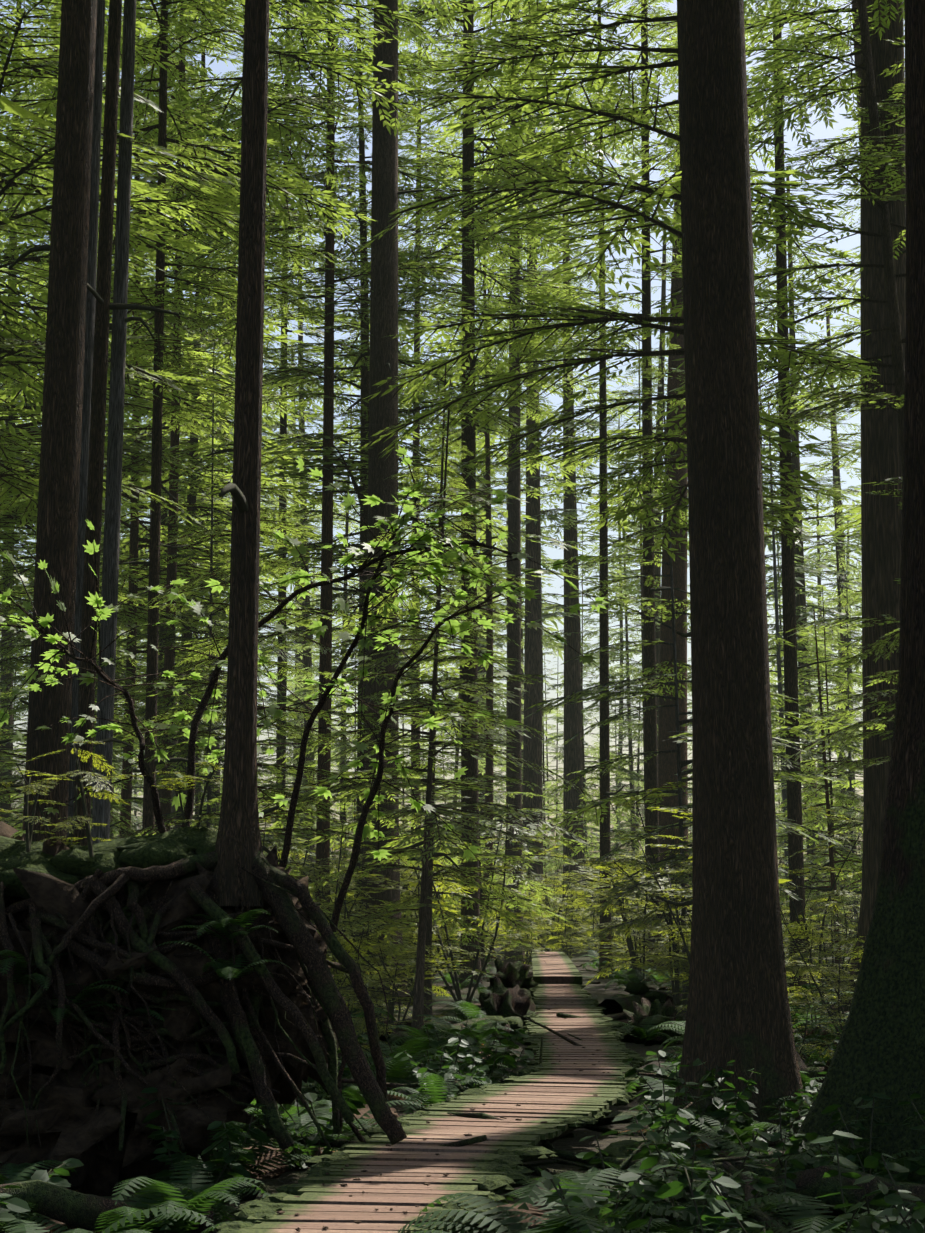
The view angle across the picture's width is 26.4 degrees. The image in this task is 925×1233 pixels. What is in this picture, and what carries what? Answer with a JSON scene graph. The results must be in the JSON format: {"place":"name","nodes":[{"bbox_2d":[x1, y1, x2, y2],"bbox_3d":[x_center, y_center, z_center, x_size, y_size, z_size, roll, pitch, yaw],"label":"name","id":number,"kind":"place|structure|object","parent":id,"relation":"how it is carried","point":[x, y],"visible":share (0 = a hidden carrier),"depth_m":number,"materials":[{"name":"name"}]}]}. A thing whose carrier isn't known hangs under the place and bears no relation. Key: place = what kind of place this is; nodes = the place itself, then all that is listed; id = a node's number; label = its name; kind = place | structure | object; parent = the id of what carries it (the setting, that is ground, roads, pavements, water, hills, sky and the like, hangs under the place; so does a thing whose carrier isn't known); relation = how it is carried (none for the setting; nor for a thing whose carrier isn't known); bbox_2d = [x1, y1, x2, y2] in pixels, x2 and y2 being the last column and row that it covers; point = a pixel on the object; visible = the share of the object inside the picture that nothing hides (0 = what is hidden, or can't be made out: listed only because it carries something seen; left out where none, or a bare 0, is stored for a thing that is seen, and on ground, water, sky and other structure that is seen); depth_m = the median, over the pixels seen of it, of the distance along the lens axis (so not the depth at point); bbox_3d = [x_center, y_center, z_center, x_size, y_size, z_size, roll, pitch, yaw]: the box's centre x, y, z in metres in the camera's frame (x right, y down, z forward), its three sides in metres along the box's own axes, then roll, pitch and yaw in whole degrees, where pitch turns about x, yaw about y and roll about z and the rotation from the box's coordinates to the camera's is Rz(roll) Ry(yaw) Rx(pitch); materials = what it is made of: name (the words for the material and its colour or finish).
{"place":"outdoors","nodes":[
{"label":"outdoors","id":0,"kind":"place"},
{"bbox_2d":[0,821,406,1195],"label":"root wad","id":1,"kind":"object","parent":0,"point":[214,1046],"visible":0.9,"depth_m":12.98,"materials":[{"name":"brown wood"}]},
{"bbox_2d":[0,909,289,1023],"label":"ferns","id":2,"kind":"object","parent":1,"relation":"on","point":[227,970],"visible":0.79,"depth_m":12.83,"materials":[{"name":"plant"}]},
{"bbox_2d":[0,741,381,1127],"bbox_3d":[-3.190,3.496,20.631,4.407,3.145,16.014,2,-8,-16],"label":"shrub","id":3,"kind":"object","parent":1,"relation":"on","point":[36,786],"visible":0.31,"depth_m":13.33,"materials":[{"name":"green plant"}]},
{"bbox_2d":[214,0,268,905],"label":"tree trunk","id":4,"kind":"object","parent":1,"relation":"on","point":[238,835],"visible":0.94,"depth_m":13.59,"materials":[{"name":"brown plant"}]},
{"bbox_2d":[0,445,616,931],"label":"vine maple","id":5,"kind":"object","parent":1,"relation":"on","point":[436,569],"visible":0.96,"depth_m":14.73,"materials":[{"name":"plant"}]},
{"bbox_2d":[3,906,854,1232],"bbox_3d":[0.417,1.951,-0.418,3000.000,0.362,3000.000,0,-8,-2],"label":"ground","id":6,"kind":"structure","parent":0,"point":[599,992],"depth_m":20.09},
{"bbox_2d":[0,631,30,829],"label":"tree","id":7,"kind":"object","parent":6,"relation":"on","point":[11,770],"visible":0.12,"depth_m":64.98,"materials":[{"name":"green plant"}]},
{"bbox_2d":[0,94,55,232],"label":"tree","id":8,"kind":"object","parent":6,"relation":"on","point":[6,104],"visible":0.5,"depth_m":20.58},
{"bbox_2d":[9,0,96,843],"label":"fir tree","id":9,"kind":"object","parent":6,"relation":"on","point":[58,500],"visible":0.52,"depth_m":17.58,"materials":[{"name":"brown plant"}]},
{"bbox_2d":[0,654,135,831],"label":"tree","id":10,"kind":"object","parent":6,"relation":"on","point":[24,724],"visible":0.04,"depth_m":51.51,"materials":[{"name":"green plant"}]},
{"bbox_2d":[0,0,150,820],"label":"tree","id":11,"kind":"object","parent":6,"relation":"on","point":[7,674],"visible":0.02,"depth_m":68.97,"materials":[{"name":"green plant"}]},
{"bbox_2d":[67,0,104,844],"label":"snag tree","id":12,"kind":"object","parent":6,"relation":"on","point":[92,265],"visible":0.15,"depth_m":20.30,"materials":[{"name":"brown plant"}]},
{"bbox_2d":[0,4,177,826],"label":"tree","id":13,"kind":"object","parent":6,"relation":"on","point":[15,678],"visible":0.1,"depth_m":49.34,"materials":[{"name":"green plant"}]},
{"bbox_2d":[0,0,193,830],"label":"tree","id":14,"kind":"object","parent":6,"relation":"on","point":[23,93],"depth_m":72.94,"materials":[{"name":"green plant"}]},
{"bbox_2d":[0,490,195,838],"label":"tree","id":15,"kind":"object","parent":6,"relation":"on","point":[18,755],"visible":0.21,"depth_m":37.81,"materials":[{"name":"plant"}]},
{"bbox_2d":[91,0,154,843],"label":"snag tree","id":16,"kind":"object","parent":6,"relation":"on","point":[100,811],"visible":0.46,"depth_m":23.20,"materials":[{"name":"brown plant"}]},
{"bbox_2d":[0,0,269,826],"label":"tree","id":17,"kind":"object","parent":6,"relation":"on","point":[7,520],"visible":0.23,"depth_m":35.56,"materials":[{"name":"green plant"}]},
{"bbox_2d":[0,0,293,787],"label":"tree","id":18,"kind":"object","parent":6,"relation":"on","point":[28,345],"visible":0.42,"depth_m":26.18,"materials":[{"name":"green plant"}]},
{"bbox_2d":[20,163,303,833],"bbox_3d":[-8.657,-1.663,56.274,8.065,23.985,7.544,0,-8,-2],"label":"tree","id":19,"kind":"object","parent":6,"relation":"on","point":[201,500],"visible":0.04,"depth_m":56.19,"materials":[{"name":"green plant"}]},
{"bbox_2d":[0,4,335,837],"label":"tree","id":20,"kind":"object","parent":6,"relation":"on","point":[142,572],"visible":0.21,"depth_m":45.68,"materials":[{"name":"green plant"}]},
{"bbox_2d":[23,0,321,830],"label":"tree","id":21,"kind":"object","parent":6,"relation":"on","point":[169,659],"visible":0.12,"depth_m":43.08,"materials":[{"name":"green plant"}]},
{"bbox_2d":[72,0,299,845],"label":"tree","id":22,"kind":"object","parent":6,"relation":"on","point":[103,308],"visible":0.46,"depth_m":19.21,"materials":[{"name":"brown plant"}]},
{"bbox_2d":[0,0,377,835],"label":"tree","id":23,"kind":"object","parent":6,"relation":"on","point":[160,136],"visible":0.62,"depth_m":31.13,"materials":[{"name":"green plant"}]},
{"bbox_2d":[119,123,278,826],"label":"tree","id":24,"kind":"object","parent":6,"relation":"on","point":[198,791],"visible":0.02,"depth_m":72.11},
{"bbox_2d":[95,14,322,828],"bbox_3d":[-7.392,-4.639,52.009,7.354,28.783,6.869,0,-8,-2],"label":"tree","id":25,"kind":"object","parent":6,"relation":"on","point":[191,499],"visible":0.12,"depth_m":51.78,"materials":[{"name":"green plant"}]},
{"bbox_2d":[111,339,338,868],"bbox_3d":[-4.555,1.098,37.084,4.496,13.142,4.306,0,-8,-2],"label":"tree","id":26,"kind":"object","parent":6,"relation":"on","point":[163,708],"visible":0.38,"depth_m":37.09,"materials":[{"name":"green plant"}]},
{"bbox_2d":[48,0,435,798],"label":"tree","id":27,"kind":"object","parent":6,"relation":"on","point":[276,98],"visible":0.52,"depth_m":36.03,"materials":[{"name":"green plant"}]},
{"bbox_2d":[94,345,391,935],"bbox_3d":[-2.798,1.217,25.321,3.817,9.639,3.317,0,-8,-2],"label":"tree","id":28,"kind":"object","parent":6,"relation":"on","point":[268,812],"visible":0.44,"depth_m":25.24,"materials":[{"name":"green plant"}]},
{"bbox_2d":[128,235,357,827],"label":"tree","id":29,"kind":"object","parent":6,"relation":"on","point":[218,596],"depth_m":86.19,"materials":[{"name":"green plant"}]},
{"bbox_2d":[182,0,370,853],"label":"tree","id":30,"kind":"object","parent":6,"relation":"on","point":[284,428],"visible":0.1,"depth_m":56.30,"materials":[{"name":"green plant"}]},
{"bbox_2d":[226,142,359,872],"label":"tree","id":31,"kind":"object","parent":6,"relation":"on","point":[307,656],"visible":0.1,"depth_m":106.22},
{"bbox_2d":[257,656,340,885],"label":"tree","id":32,"kind":"object","parent":6,"relation":"on","point":[306,763],"visible":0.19,"depth_m":51.49,"materials":[{"name":"green plant"}]},
{"bbox_2d":[257,344,347,858],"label":"tree","id":33,"kind":"object","parent":6,"relation":"on","point":[296,688],"visible":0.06,"depth_m":167.76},
{"bbox_2d":[165,0,483,958],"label":"tree","id":34,"kind":"object","parent":6,"relation":"on","point":[329,396],"visible":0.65,"depth_m":40.96,"materials":[{"name":"green plant"}]},
{"bbox_2d":[267,408,410,857],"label":"tree","id":35,"kind":"object","parent":6,"relation":"on","point":[302,691],"visible":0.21,"depth_m":87.55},
{"bbox_2d":[287,580,421,889],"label":"tree","id":36,"kind":"object","parent":6,"relation":"on","point":[339,761],"visible":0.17,"depth_m":68.26,"materials":[{"name":"green plant"}]},
{"bbox_2d":[0,950,711,1232],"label":"ferns","id":37,"kind":"object","parent":6,"relation":"on","point":[171,1215],"visible":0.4,"depth_m":10.83,"materials":[{"name":"plant"}]},
{"bbox_2d":[162,0,551,987],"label":"tree","id":38,"kind":"object","parent":6,"relation":"on","point":[360,382],"visible":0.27,"depth_m":43.10,"materials":[{"name":"green plant"}]},
{"bbox_2d":[269,0,529,1003],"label":"cedar tree","id":39,"kind":"object","parent":6,"relation":"on","point":[383,414],"visible":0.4,"depth_m":38.69,"materials":[{"name":"brown plant"}]},
{"bbox_2d":[334,0,508,936],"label":"tree","id":40,"kind":"object","parent":6,"relation":"on","point":[417,442],"visible":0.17,"depth_m":72.33,"materials":[{"name":"green plant"}]},
{"bbox_2d":[0,817,861,1024],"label":"shrubs","id":41,"kind":"object","parent":6,"relation":"on","point":[394,922],"visible":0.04,"depth_m":30.58,"materials":[{"name":"green plant"}]},
{"bbox_2d":[278,364,587,1018],"bbox_3d":[-0.599,1.326,33.260,4.940,11.629,4.345,0,-8,-2],"label":"tree","id":42,"kind":"object","parent":6,"relation":"on","point":[453,678],"visible":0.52,"depth_m":33.13,"materials":[{"name":"green plant"}]},
{"bbox_2d":[216,952,653,1232],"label":"boardwalk","id":43,"kind":"structure","parent":6,"relation":"on","point":[377,1182],"depth_m":14.04,"materials":[{"name":"brown wood"}]},
{"bbox_2d":[274,379,598,1048],"bbox_3d":[-0.628,1.462,26.004,3.988,9.484,4.196,6,-10,-37],"label":"tree","id":44,"kind":"object","parent":6,"relation":"on","point":[418,998],"visible":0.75,"depth_m":26.09,"materials":[{"name":"green plant"}]},
{"bbox_2d":[11,802,864,1061],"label":"shrubs","id":45,"kind":"object","parent":6,"relation":"on","point":[389,976],"visible":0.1,"depth_m":29.28,"materials":[{"name":"green plant"}]},
{"bbox_2d":[0,1016,924,1232],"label":"salal","id":46,"kind":"object","parent":6,"relation":"on","point":[487,1070],"visible":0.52,"depth_m":12.23,"materials":[{"name":"green plant"}]},
{"bbox_2d":[0,957,924,1232],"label":"ferns","id":47,"kind":"object","parent":6,"relation":"on","point":[64,1207],"depth_m":11.69,"materials":[{"name":"green plant"}]},
{"bbox_2d":[0,962,924,1204],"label":"shrubs","id":48,"kind":"object","parent":6,"relation":"on","point":[417,1032],"visible":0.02,"depth_m":24.41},
{"bbox_2d":[1,955,924,1232],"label":"ferns","id":49,"kind":"object","parent":6,"relation":"on","point":[812,1221],"visible":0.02,"depth_m":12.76,"materials":[{"name":"plant"}]},
{"bbox_2d":[398,485,545,897],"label":"tree","id":50,"kind":"object","parent":6,"relation":"on","point":[497,707],"visible":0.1,"depth_m":102.06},
{"bbox_2d":[313,0,644,986],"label":"hemlock tree","id":51,"kind":"object","parent":6,"relation":"on","point":[499,154],"visible":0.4,"depth_m":45.49,"materials":[{"name":"green plant"}]},
{"bbox_2d":[91,805,866,1047],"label":"shrubs","id":52,"kind":"object","parent":6,"relation":"on","point":[845,1000],"visible":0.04,"depth_m":37.52,"materials":[{"name":"green plant"}]},
{"bbox_2d":[111,816,861,1004],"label":"shrubs","id":53,"kind":"object","parent":6,"relation":"on","point":[823,902],"depth_m":37.07,"materials":[{"name":"green plant"}]},
{"bbox_2d":[113,836,861,1020],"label":"shrubs","id":54,"kind":"object","parent":6,"relation":"on","point":[679,940],"depth_m":60.61,"materials":[{"name":"green plant"}]},
{"bbox_2d":[399,784,589,978],"bbox_3d":[0.528,3.825,50.301,5.536,11.439,5.647,0,-8,-2],"label":"tree","id":55,"kind":"object","parent":6,"relation":"on","point":[496,898],"visible":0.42,"depth_m":49.86,"materials":[{"name":"green plant"}]},
{"bbox_2d":[398,155,592,960],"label":"tree","id":56,"kind":"object","parent":6,"relation":"on","point":[488,475],"visible":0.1,"depth_m":68.74,"materials":[{"name":"green plant"}]},
{"bbox_2d":[430,267,563,860],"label":"tree","id":57,"kind":"object","parent":6,"relation":"on","point":[480,617],"visible":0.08,"depth_m":137.24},
{"bbox_2d":[428,461,586,807],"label":"tree","id":58,"kind":"object","parent":6,"relation":"on","point":[545,603],"visible":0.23,"depth_m":136.80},
{"bbox_2d":[398,0,628,963],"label":"tree","id":59,"kind":"object","parent":6,"relation":"on","point":[513,710],"visible":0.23,"depth_m":63.23,"materials":[{"name":"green plant"}]},
{"bbox_2d":[478,451,563,825],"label":"tree","id":60,"kind":"object","parent":6,"relation":"on","point":[480,766],"visible":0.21,"depth_m":115.07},
{"bbox_2d":[422,0,625,943],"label":"tree","id":61,"kind":"object","parent":6,"relation":"on","point":[532,748],"visible":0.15,"depth_m":89.52,"materials":[{"name":"plant"}]},
{"bbox_2d":[258,780,790,1014],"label":"shrubs","id":62,"kind":"object","parent":6,"relation":"on","point":[668,927],"visible":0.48,"depth_m":36.89,"materials":[{"name":"green plant"}]},
{"bbox_2d":[379,957,685,1050],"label":"mossy logs","id":63,"kind":"object","parent":6,"relation":"on","point":[512,983],"visible":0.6,"depth_m":29.40,"materials":[{"name":"brown wood"}]},
{"bbox_2d":[260,828,806,1056],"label":"shrubs","id":64,"kind":"object","parent":6,"relation":"on","point":[358,1027],"depth_m":25.05,"materials":[{"name":"green plant"}]},
{"bbox_2d":[216,823,864,1034],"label":"shrubs","id":65,"kind":"object","parent":6,"relation":"on","point":[826,987],"visible":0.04,"depth_m":26.75,"materials":[{"name":"green plant"}]},
{"bbox_2d":[495,583,590,907],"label":"tree","id":66,"kind":"object","parent":6,"relation":"on","point":[543,785],"visible":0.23,"depth_m":109.75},
{"bbox_2d":[481,141,659,943],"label":"tree","id":67,"kind":"object","parent":6,"relation":"on","point":[573,760],"visible":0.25,"depth_m":92.17,"materials":[{"name":"plant"}]},
{"bbox_2d":[291,806,862,1009],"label":"shrubs","id":68,"kind":"object","parent":6,"relation":"on","point":[788,943],"visible":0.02,"depth_m":36.88,"materials":[{"name":"green plant"}]},
{"bbox_2d":[542,610,621,906],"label":"tree","id":69,"kind":"object","parent":6,"relation":"on","point":[585,833],"visible":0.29,"depth_m":104.58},
{"bbox_2d":[542,527,643,897],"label":"tree","id":70,"kind":"object","parent":6,"relation":"on","point":[595,829],"visible":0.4,"depth_m":99.66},
{"bbox_2d":[523,0,672,978],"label":"tree","id":71,"kind":"object","parent":6,"relation":"on","point":[605,843],"visible":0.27,"depth_m":50.33,"materials":[{"name":"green plant"}]},
{"bbox_2d":[555,698,644,912],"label":"tree","id":72,"kind":"object","parent":6,"relation":"on","point":[590,847],"visible":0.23,"depth_m":78.30,"materials":[{"name":"green plant"}]},
{"bbox_2d":[304,954,918,1232],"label":"shrubs","id":73,"kind":"object","parent":6,"relation":"on","point":[714,1227],"depth_m":10.28,"materials":[{"name":"plant"}]},
{"bbox_2d":[590,686,644,856],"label":"tree","id":74,"kind":"object","parent":6,"relation":"on","point":[638,768],"visible":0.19,"depth_m":148.79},
{"bbox_2d":[356,0,879,906],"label":"tree","id":75,"kind":"object","parent":6,"relation":"on","point":[666,194],"visible":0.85,"depth_m":27.34,"materials":[{"name":"green plant"}]},
{"bbox_2d":[556,527,691,873],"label":"tree","id":76,"kind":"object","parent":6,"relation":"on","point":[629,721],"visible":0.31,"depth_m":128.67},
{"bbox_2d":[559,230,689,747],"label":"tree","id":77,"kind":"object","parent":6,"relation":"on","point":[657,569],"visible":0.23,"depth_m":103.81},
{"bbox_2d":[559,412,689,845],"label":"tree","id":78,"kind":"object","parent":6,"relation":"on","point":[620,660],"visible":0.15,"depth_m":187.54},
{"bbox_2d":[582,312,691,859],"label":"tree","id":79,"kind":"object","parent":6,"relation":"on","point":[640,727],"visible":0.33,"depth_m":99.40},
{"bbox_2d":[508,0,776,982],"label":"tree","id":80,"kind":"object","parent":6,"relation":"on","point":[650,714],"visible":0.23,"depth_m":49.25,"materials":[{"name":"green plant"}]},
{"bbox_2d":[544,0,773,964],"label":"tree","id":81,"kind":"object","parent":6,"relation":"on","point":[667,767],"visible":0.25,"depth_m":61.07,"materials":[{"name":"green plant"}]},
{"bbox_2d":[522,309,850,1012],"bbox_3d":[3.863,0.837,34.805,5.533,13.201,5.871,0,-8,-2],"label":"tree","id":82,"kind":"object","parent":6,"relation":"on","point":[680,791],"visible":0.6,"depth_m":34.81,"materials":[{"name":"green plant"}]},
{"bbox_2d":[672,0,806,1149],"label":"fir tree","id":83,"kind":"object","parent":6,"relation":"on","point":[738,1009],"visible":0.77,"depth_m":16.84,"materials":[{"name":"brown plant"}]},
{"bbox_2d":[620,0,860,996],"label":"tree","id":84,"kind":"object","parent":6,"relation":"on","point":[794,794],"visible":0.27,"depth_m":41.00,"materials":[{"name":"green plant"}]},
{"bbox_2d":[687,373,848,770],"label":"tree","id":85,"kind":"object","parent":6,"relation":"on","point":[775,687],"visible":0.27,"depth_m":87.78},
{"bbox_2d":[649,0,905,1012],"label":"tree","id":86,"kind":"object","parent":6,"relation":"on","point":[881,524],"visible":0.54,"depth_m":34.78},
{"bbox_2d":[653,0,905,777],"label":"tree","id":87,"kind":"object","parent":6,"relation":"on","point":[877,159],"visible":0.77,"depth_m":30.06,"materials":[{"name":"green plant"}]},
{"bbox_2d":[755,167,861,946],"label":"tree","id":88,"kind":"object","parent":6,"relation":"on","point":[801,600],"visible":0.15,"depth_m":89.72,"materials":[{"name":"plant"}]},
{"bbox_2d":[768,390,862,948],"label":"tree","id":89,"kind":"object","parent":6,"relation":"on","point":[779,672],"visible":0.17,"depth_m":77.01,"materials":[{"name":"green plant"}]},
{"bbox_2d":[770,492,860,864],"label":"tree","id":90,"kind":"object","parent":6,"relation":"on","point":[819,583],"visible":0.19,"depth_m":172.94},
{"bbox_2d":[772,315,861,933],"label":"tree","id":91,"kind":"object","parent":6,"relation":"on","point":[837,482],"visible":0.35,"depth_m":119.44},
{"bbox_2d":[771,423,862,933],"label":"tree","id":92,"kind":"object","parent":6,"relation":"on","point":[838,592],"visible":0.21,"depth_m":99.43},
{"bbox_2d":[772,610,863,984],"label":"tree","id":93,"kind":"object","parent":6,"relation":"on","point":[825,763],"visible":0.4,"depth_m":43.95,"materials":[{"name":"green plant"}]},
{"bbox_2d":[777,680,859,950],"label":"tree","id":94,"kind":"object","parent":6,"relation":"on","point":[806,841],"visible":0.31,"depth_m":70.50,"materials":[{"name":"green plant"}]},
{"bbox_2d":[774,586,863,912],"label":"tree","id":95,"kind":"object","parent":6,"relation":"on","point":[855,750],"visible":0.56,"depth_m":49.10,"materials":[{"name":"green plant"}]},
{"bbox_2d":[796,0,861,591],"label":"tree","id":96,"kind":"object","parent":6,"relation":"on","point":[857,58],"visible":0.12,"depth_m":58.33,"materials":[{"name":"green plant"}]},
{"bbox_2d":[802,545,863,943],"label":"tree","id":97,"kind":"object","parent":6,"relation":"on","point":[851,785],"visible":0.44,"depth_m":62.91,"materials":[{"name":"green plant"}]},
{"bbox_2d":[771,1,904,674],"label":"tree","id":98,"kind":"object","parent":6,"relation":"on","point":[858,518],"visible":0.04,"depth_m":49.11,"materials":[{"name":"green plant"}]},
{"bbox_2d":[773,0,924,1182],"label":"mossy tree","id":99,"kind":"object","parent":6,"relation":"on","point":[880,1047],"visible":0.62,"depth_m":13.17,"materials":[{"name":"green plant"}]},
{"bbox_2d":[835,627,899,671],"bbox_3d":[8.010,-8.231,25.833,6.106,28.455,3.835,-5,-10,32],"label":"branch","id":100,"kind":"object","parent":6,"relation":"on","point":[876,645],"visible":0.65,"depth_m":25.11,"materials":[{"name":"green plant"}]},
{"bbox_2d":[0,0,904,899],"label":"sky","id":101,"kind":"structure","parent":0,"point":[819,130],"materials":[{"name":"white"}]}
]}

